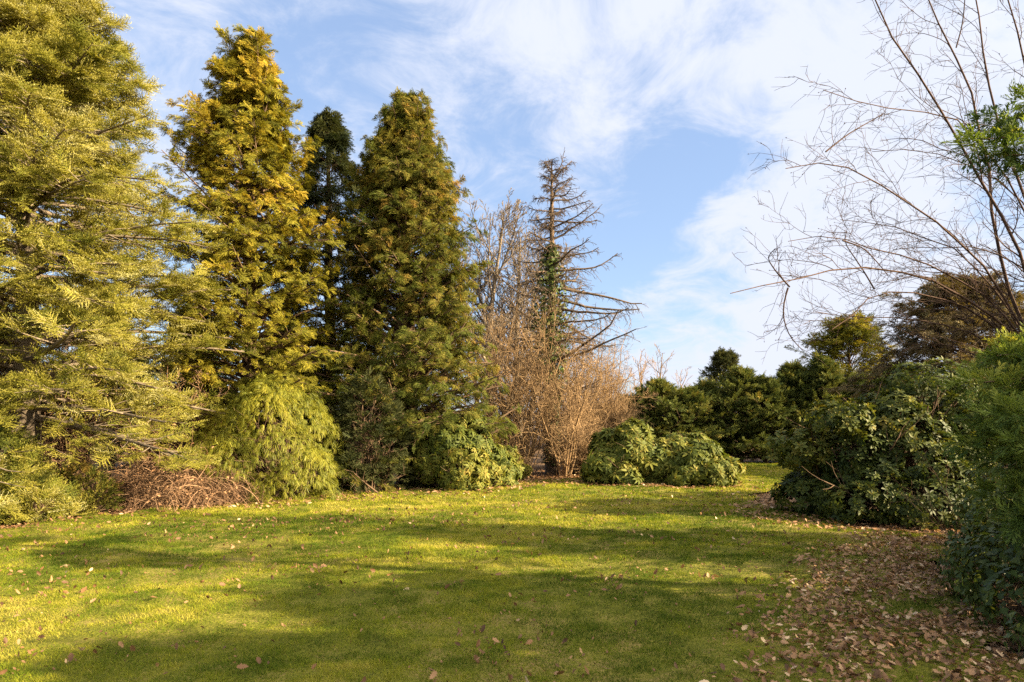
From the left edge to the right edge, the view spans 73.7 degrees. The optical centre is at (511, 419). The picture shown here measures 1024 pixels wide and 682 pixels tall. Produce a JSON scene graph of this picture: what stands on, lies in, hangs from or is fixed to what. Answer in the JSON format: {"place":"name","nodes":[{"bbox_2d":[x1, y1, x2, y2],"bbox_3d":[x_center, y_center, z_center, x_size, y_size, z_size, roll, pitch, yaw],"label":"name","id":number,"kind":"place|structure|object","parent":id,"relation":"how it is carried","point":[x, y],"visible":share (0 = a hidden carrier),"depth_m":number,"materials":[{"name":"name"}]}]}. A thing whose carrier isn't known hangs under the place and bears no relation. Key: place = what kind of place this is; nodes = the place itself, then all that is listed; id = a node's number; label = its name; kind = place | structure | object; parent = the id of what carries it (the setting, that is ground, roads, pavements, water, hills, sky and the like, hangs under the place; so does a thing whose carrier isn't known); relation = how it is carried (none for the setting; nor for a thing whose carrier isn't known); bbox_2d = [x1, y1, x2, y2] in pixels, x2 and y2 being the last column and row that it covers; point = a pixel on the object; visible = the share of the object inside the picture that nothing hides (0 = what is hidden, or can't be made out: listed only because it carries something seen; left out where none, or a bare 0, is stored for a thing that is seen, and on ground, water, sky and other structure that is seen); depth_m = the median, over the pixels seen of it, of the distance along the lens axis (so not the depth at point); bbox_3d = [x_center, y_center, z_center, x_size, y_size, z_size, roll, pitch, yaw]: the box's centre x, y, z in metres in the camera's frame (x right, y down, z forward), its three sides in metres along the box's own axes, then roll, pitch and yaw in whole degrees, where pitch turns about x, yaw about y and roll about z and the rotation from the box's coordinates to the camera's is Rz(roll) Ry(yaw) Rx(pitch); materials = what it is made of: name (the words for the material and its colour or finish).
{"place":"outdoors","nodes":[
{"label":"outdoors","id":0,"kind":"place"},
{"bbox_2d":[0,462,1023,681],"bbox_3d":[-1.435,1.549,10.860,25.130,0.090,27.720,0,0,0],"label":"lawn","id":1,"kind":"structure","parent":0,"point":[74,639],"depth_m":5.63,"materials":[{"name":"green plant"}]},
{"bbox_2d":[399,402,523,490],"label":"rhododendron","id":2,"kind":"object","parent":1,"relation":"on","point":[476,463],"visible":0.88,"depth_m":15.12,"materials":[{"name":"green plant"}]},
{"bbox_2d":[579,413,675,484],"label":"rhododendron","id":3,"kind":"object","parent":1,"relation":"on","point":[626,452],"visible":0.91,"depth_m":16.34,"materials":[{"name":"green plant"}]},
{"bbox_2d":[641,431,745,487],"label":"rhododendron","id":4,"kind":"object","parent":1,"relation":"on","point":[702,459],"visible":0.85,"depth_m":16.08,"materials":[{"name":"green plant"}]},
{"bbox_2d":[765,356,1018,530],"bbox_3d":[6.046,0.574,11.175,3.623,3.264,3.602,0,0,-37],"label":"rhododendron","id":5,"kind":"object","parent":1,"relation":"on","point":[833,481],"visible":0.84,"depth_m":10.63,"materials":[{"name":"green plant"}]},
{"bbox_2d":[0,430,1023,681],"bbox_3d":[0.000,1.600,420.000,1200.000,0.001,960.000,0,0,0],"label":"ground","id":6,"kind":"structure","parent":0,"point":[764,493],"depth_m":11.66,"materials":[{"name":"plant"}]},
{"bbox_2d":[0,414,63,523],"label":"young fir","id":7,"kind":"object","parent":6,"relation":"on","point":[9,437],"visible":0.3,"depth_m":10.75,"materials":[{"name":"green plant"}]},
{"bbox_2d":[0,472,99,526],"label":"young fir","id":8,"kind":"object","parent":6,"relation":"on","point":[60,499],"visible":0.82,"depth_m":10.54,"materials":[{"name":"green plant"}]},
{"bbox_2d":[1,331,129,476],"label":"bare bush","id":9,"kind":"object","parent":6,"relation":"on","point":[61,430],"visible":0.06,"depth_m":14.50,"materials":[{"name":"brown plant"}]},
{"bbox_2d":[0,329,140,485],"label":"bare bush","id":10,"kind":"object","parent":6,"relation":"on","point":[62,449],"visible":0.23,"depth_m":13.46,"materials":[{"name":"brown plant"}]},
{"bbox_2d":[49,378,100,480],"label":"yellow sapling","id":11,"kind":"object","parent":6,"relation":"on","point":[68,452],"visible":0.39,"depth_m":12.29,"materials":[{"name":"plant"}]},
{"bbox_2d":[51,457,128,514],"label":"shrub","id":12,"kind":"object","parent":6,"relation":"on","point":[100,493],"visible":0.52,"depth_m":11.56,"materials":[{"name":"green plant"}]},
{"bbox_2d":[63,325,157,469],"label":"back conifer","id":13,"kind":"object","parent":6,"relation":"on","point":[114,455],"visible":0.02,"depth_m":21.73,"materials":[{"name":"green plant"}]},
{"bbox_2d":[0,0,265,529],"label":"fir tree","id":14,"kind":"object","parent":6,"relation":"on","point":[61,52],"visible":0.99,"depth_m":11.38,"materials":[{"name":"green plant"}]},
{"bbox_2d":[89,357,228,483],"bbox_3d":[-7.180,0.182,13.810,2.710,2.932,2.508,0,0,-27],"label":"bare bush","id":15,"kind":"object","parent":6,"relation":"on","point":[164,442],"visible":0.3,"depth_m":13.79,"materials":[{"name":"brown plant"}]},
{"bbox_2d":[97,363,237,477],"bbox_3d":[-7.404,0.264,15.020,2.648,2.984,3.079,0,0,0],"label":"bare bush","id":16,"kind":"object","parent":6,"relation":"on","point":[148,436],"visible":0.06,"depth_m":14.60,"materials":[{"name":"brown plant"}]},
{"bbox_2d":[118,306,234,467],"bbox_3d":[-10.475,-1.051,22.018,4.468,5.560,4.372,0,0,0],"label":"back conifer","id":17,"kind":"object","parent":6,"relation":"on","point":[160,374],"visible":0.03,"depth_m":21.33,"materials":[{"name":"green plant"}]},
{"bbox_2d":[78,424,277,512],"bbox_3d":[-6.569,0.911,12.747,4.328,1.979,2.813,0,0,0],"label":"bramble heap","id":18,"kind":"object","parent":6,"relation":"on","point":[158,492],"visible":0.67,"depth_m":12.33,"materials":[{"name":"brown plant"}]},
{"bbox_2d":[190,381,261,476],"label":"bare bush","id":19,"kind":"object","parent":6,"relation":"on","point":[214,427],"visible":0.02,"depth_m":15.30,"materials":[{"name":"brown plant"}]},
{"bbox_2d":[131,21,361,489],"bbox_3d":[-5.895,-3.639,15.807,5.999,10.596,4.973,0,0,0],"label":"golden conifer","id":20,"kind":"object","parent":6,"relation":"on","point":[243,105],"visible":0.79,"depth_m":14.95,"materials":[{"name":"yellow plant"}]},
{"bbox_2d":[183,372,362,503],"bbox_3d":[-4.967,0.555,13.871,3.563,3.168,3.197,0,0,0],"label":"thread cypress","id":21,"kind":"object","parent":6,"relation":"on","point":[281,481],"visible":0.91,"depth_m":13.32,"materials":[{"name":"green plant"}]},
{"bbox_2d":[231,312,315,452],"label":"back conifer","id":22,"kind":"object","parent":6,"relation":"on","point":[278,329],"visible":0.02,"depth_m":22.12,"materials":[{"name":"green plant"}]},
{"bbox_2d":[266,106,375,444],"bbox_3d":[-5.018,-3.409,18.551,3.260,10.134,3.245,0,0,-28],"label":"dark conifer","id":23,"kind":"object","parent":6,"relation":"on","point":[330,129],"visible":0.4,"depth_m":18.18,"materials":[{"name":"green plant"}]},
{"bbox_2d":[313,365,422,494],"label":"yew shrub","id":24,"kind":"object","parent":6,"relation":"on","point":[370,444],"visible":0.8,"depth_m":14.52,"materials":[{"name":"green plant"}]},
{"bbox_2d":[293,86,526,492],"bbox_3d":[-2.464,-3.210,16.405,5.687,9.734,5.891,0,0,0],"label":"green conifer","id":25,"kind":"object","parent":6,"relation":"on","point":[408,196],"visible":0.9,"depth_m":15.80,"materials":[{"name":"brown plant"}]},
{"bbox_2d":[430,188,577,443],"bbox_3d":[-0.858,-3.233,25.533,6.610,9.835,5.689,0,0,0],"label":"bare tree","id":26,"kind":"object","parent":6,"relation":"on","point":[492,285],"visible":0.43,"depth_m":24.93,"materials":[{"name":"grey plant"}]},
{"bbox_2d":[455,303,555,451],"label":"twig bush","id":27,"kind":"object","parent":6,"relation":"on","point":[509,396],"visible":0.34,"depth_m":19.21,"materials":[{"name":"brown plant"}]},
{"bbox_2d":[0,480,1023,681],"bbox_3d":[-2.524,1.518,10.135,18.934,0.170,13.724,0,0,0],"label":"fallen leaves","id":28,"kind":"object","parent":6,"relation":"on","point":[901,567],"visible":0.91,"depth_m":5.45,"materials":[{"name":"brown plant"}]},
{"bbox_2d":[504,444,532,478],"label":"pale shrub","id":29,"kind":"object","parent":6,"relation":"on","point":[527,469],"visible":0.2,"depth_m":17.98,"materials":[{"name":"green plant"}]},
{"bbox_2d":[457,219,584,459],"bbox_3d":[-0.179,-2.885,26.994,6.102,9.125,5.141,0,0,0],"label":"bare tree","id":30,"kind":"object","parent":6,"relation":"on","point":[506,288],"visible":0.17,"depth_m":26.04,"materials":[{"name":"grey plant"}]},
{"bbox_2d":[465,291,599,474],"bbox_3d":[0.499,-1.046,19.137,3.938,5.388,4.630,0,0,0],"label":"twig bush","id":31,"kind":"object","parent":6,"relation":"on","point":[530,454],"visible":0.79,"depth_m":18.83,"materials":[{"name":"brown plant"}]},
{"bbox_2d":[502,339,625,477],"bbox_3d":[1.523,-0.347,18.769,3.596,4.019,4.274,0,0,0],"label":"twig bush","id":32,"kind":"object","parent":6,"relation":"on","point":[575,429],"visible":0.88,"depth_m":18.67,"materials":[{"name":"brown plant"}]},
{"bbox_2d":[487,148,645,473],"bbox_3d":[1.609,-3.169,20.304,4.785,9.643,5.189,0,0,0],"label":"dead spruce","id":33,"kind":"object","parent":6,"relation":"on","point":[551,279],"visible":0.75,"depth_m":20.02,"materials":[{"name":"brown plant"}]},
{"bbox_2d":[561,440,586,473],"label":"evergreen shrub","id":34,"kind":"object","parent":6,"relation":"on","point":[574,471],"visible":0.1,"depth_m":20.04,"materials":[{"name":"green plant"}]},
{"bbox_2d":[564,409,600,474],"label":"twig bush","id":35,"kind":"object","parent":6,"relation":"on","point":[584,457],"visible":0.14,"depth_m":19.31,"materials":[{"name":"brown plant"}]},
{"bbox_2d":[515,311,655,452],"bbox_3d":[2.115,-1.042,21.506,4.726,5.385,3.692,0,0,37],"label":"twig bush","id":36,"kind":"object","parent":6,"relation":"on","point":[604,388],"visible":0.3,"depth_m":21.26,"materials":[{"name":"brown plant"}]},
{"bbox_2d":[574,320,652,439],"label":"twig bush","id":37,"kind":"object","parent":6,"relation":"on","point":[612,373],"visible":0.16,"depth_m":22.36,"materials":[{"name":"brown plant"}]},
{"bbox_2d":[565,372,661,432],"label":"twig bush","id":38,"kind":"object","parent":6,"relation":"on","point":[621,410],"visible":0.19,"depth_m":21.54,"materials":[{"name":"brown plant"}]},
{"bbox_2d":[614,393,671,438],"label":"hedge conifer","id":39,"kind":"object","parent":6,"relation":"on","point":[635,400],"visible":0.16,"depth_m":25.34,"materials":[{"name":"green plant"}]},
{"bbox_2d":[624,376,695,439],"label":"hedge conifer","id":40,"kind":"object","parent":6,"relation":"on","point":[656,385],"visible":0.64,"depth_m":24.89,"materials":[{"name":"green plant"}]},
{"bbox_2d":[629,343,691,433],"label":"bare tree","id":41,"kind":"object","parent":6,"relation":"on","point":[643,370],"visible":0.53,"depth_m":35.70,"materials":[{"name":"brown plant"}]},
{"bbox_2d":[650,385,739,442],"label":"hedge conifer","id":42,"kind":"object","parent":6,"relation":"on","point":[694,401],"visible":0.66,"depth_m":24.76,"materials":[{"name":"green plant"}]},
{"bbox_2d":[680,377,748,455],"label":"hedge conifer","id":43,"kind":"object","parent":6,"relation":"on","point":[705,384],"visible":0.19,"depth_m":25.40,"materials":[{"name":"green plant"}]},
{"bbox_2d":[698,346,740,385],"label":"distant pine","id":44,"kind":"object","parent":6,"relation":"on","point":[723,359],"visible":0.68,"depth_m":69.35,"materials":[{"name":"green plant"}]},
{"bbox_2d":[704,364,786,462],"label":"hedge conifer","id":45,"kind":"object","parent":6,"relation":"on","point":[739,380],"visible":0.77,"depth_m":24.85,"materials":[{"name":"green plant"}]},
{"bbox_2d":[724,372,810,462],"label":"hedge conifer","id":46,"kind":"object","parent":6,"relation":"on","point":[772,400],"visible":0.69,"depth_m":24.55,"materials":[{"name":"green plant"}]},
{"bbox_2d":[769,359,825,448],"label":"hedge conifer","id":47,"kind":"object","parent":6,"relation":"on","point":[785,369],"visible":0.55,"depth_m":24.99,"materials":[{"name":"green plant"}]},
{"bbox_2d":[789,350,859,446],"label":"hedge conifer","id":48,"kind":"object","parent":6,"relation":"on","point":[830,372],"visible":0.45,"depth_m":24.71,"materials":[{"name":"green plant"}]},
{"bbox_2d":[784,309,898,384],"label":"golden shrub","id":49,"kind":"object","parent":6,"relation":"on","point":[843,336],"visible":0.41,"depth_m":27.52,"materials":[{"name":"green plant"}]},
{"bbox_2d":[828,371,880,453],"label":"hedge conifer","id":50,"kind":"object","parent":6,"relation":"on","point":[858,382],"visible":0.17,"depth_m":24.39,"materials":[{"name":"green plant"}]},
{"bbox_2d":[730,0,1023,496],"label":"bare tree","id":51,"kind":"object","parent":6,"relation":"on","point":[1004,300],"visible":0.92,"depth_m":7.94,"materials":[{"name":"brown plant"}]},
{"bbox_2d":[872,360,914,384],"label":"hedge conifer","id":52,"kind":"object","parent":6,"relation":"on","point":[887,372],"visible":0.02,"depth_m":24.38,"materials":[{"name":"green plant"}]},
{"bbox_2d":[817,268,1023,438],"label":"bronze conifer","id":53,"kind":"object","parent":6,"relation":"on","point":[941,316],"visible":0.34,"depth_m":19.03,"materials":[{"name":"brown plant"}]},
{"bbox_2d":[881,442,1011,560],"bbox_3d":[4.995,0.881,7.623,1.481,1.529,1.719,0,0,-35],"label":"twig shrub","id":54,"kind":"object","parent":6,"relation":"on","point":[940,498],"visible":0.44,"depth_m":7.83,"materials":[{"name":"brown plant"}]},
{"bbox_2d":[908,511,1023,660],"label":"ivy mound","id":55,"kind":"object","parent":6,"relation":"on","point":[986,575],"visible":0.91,"depth_m":5.44,"materials":[{"name":"green plant"}]},
{"bbox_2d":[913,358,1019,500],"bbox_3d":[8.998,0.169,12.648,3.478,3.165,3.108,0,0,0],"label":"evergreen shrub","id":56,"kind":"object","parent":6,"relation":"on","point":[979,391],"visible":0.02,"depth_m":12.50,"materials":[{"name":"green plant"}]},
{"bbox_2d":[936,78,1023,552],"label":"soft conifer","id":57,"kind":"object","parent":6,"relation":"on","point":[1007,409],"visible":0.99,"depth_m":5.12,"materials":[{"name":"green plant"}]},
{"bbox_2d":[0,0,1023,420],"label":"sky","id":58,"kind":"structure","parent":0,"point":[662,108],"materials":[{"name":"blue"}]},
{"bbox_2d":[524,410,564,448],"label":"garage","id":59,"kind":"structure","parent":0,"point":[538,436],"depth_m":37.00,"materials":[{"name":"grey"}]},
{"bbox_2d":[938,450,1023,573],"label":"bush","id":60,"kind":"object","parent":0,"point":[970,508],"visible":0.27,"depth_m":6.97,"materials":[{"name":"green plant"}]}
]}

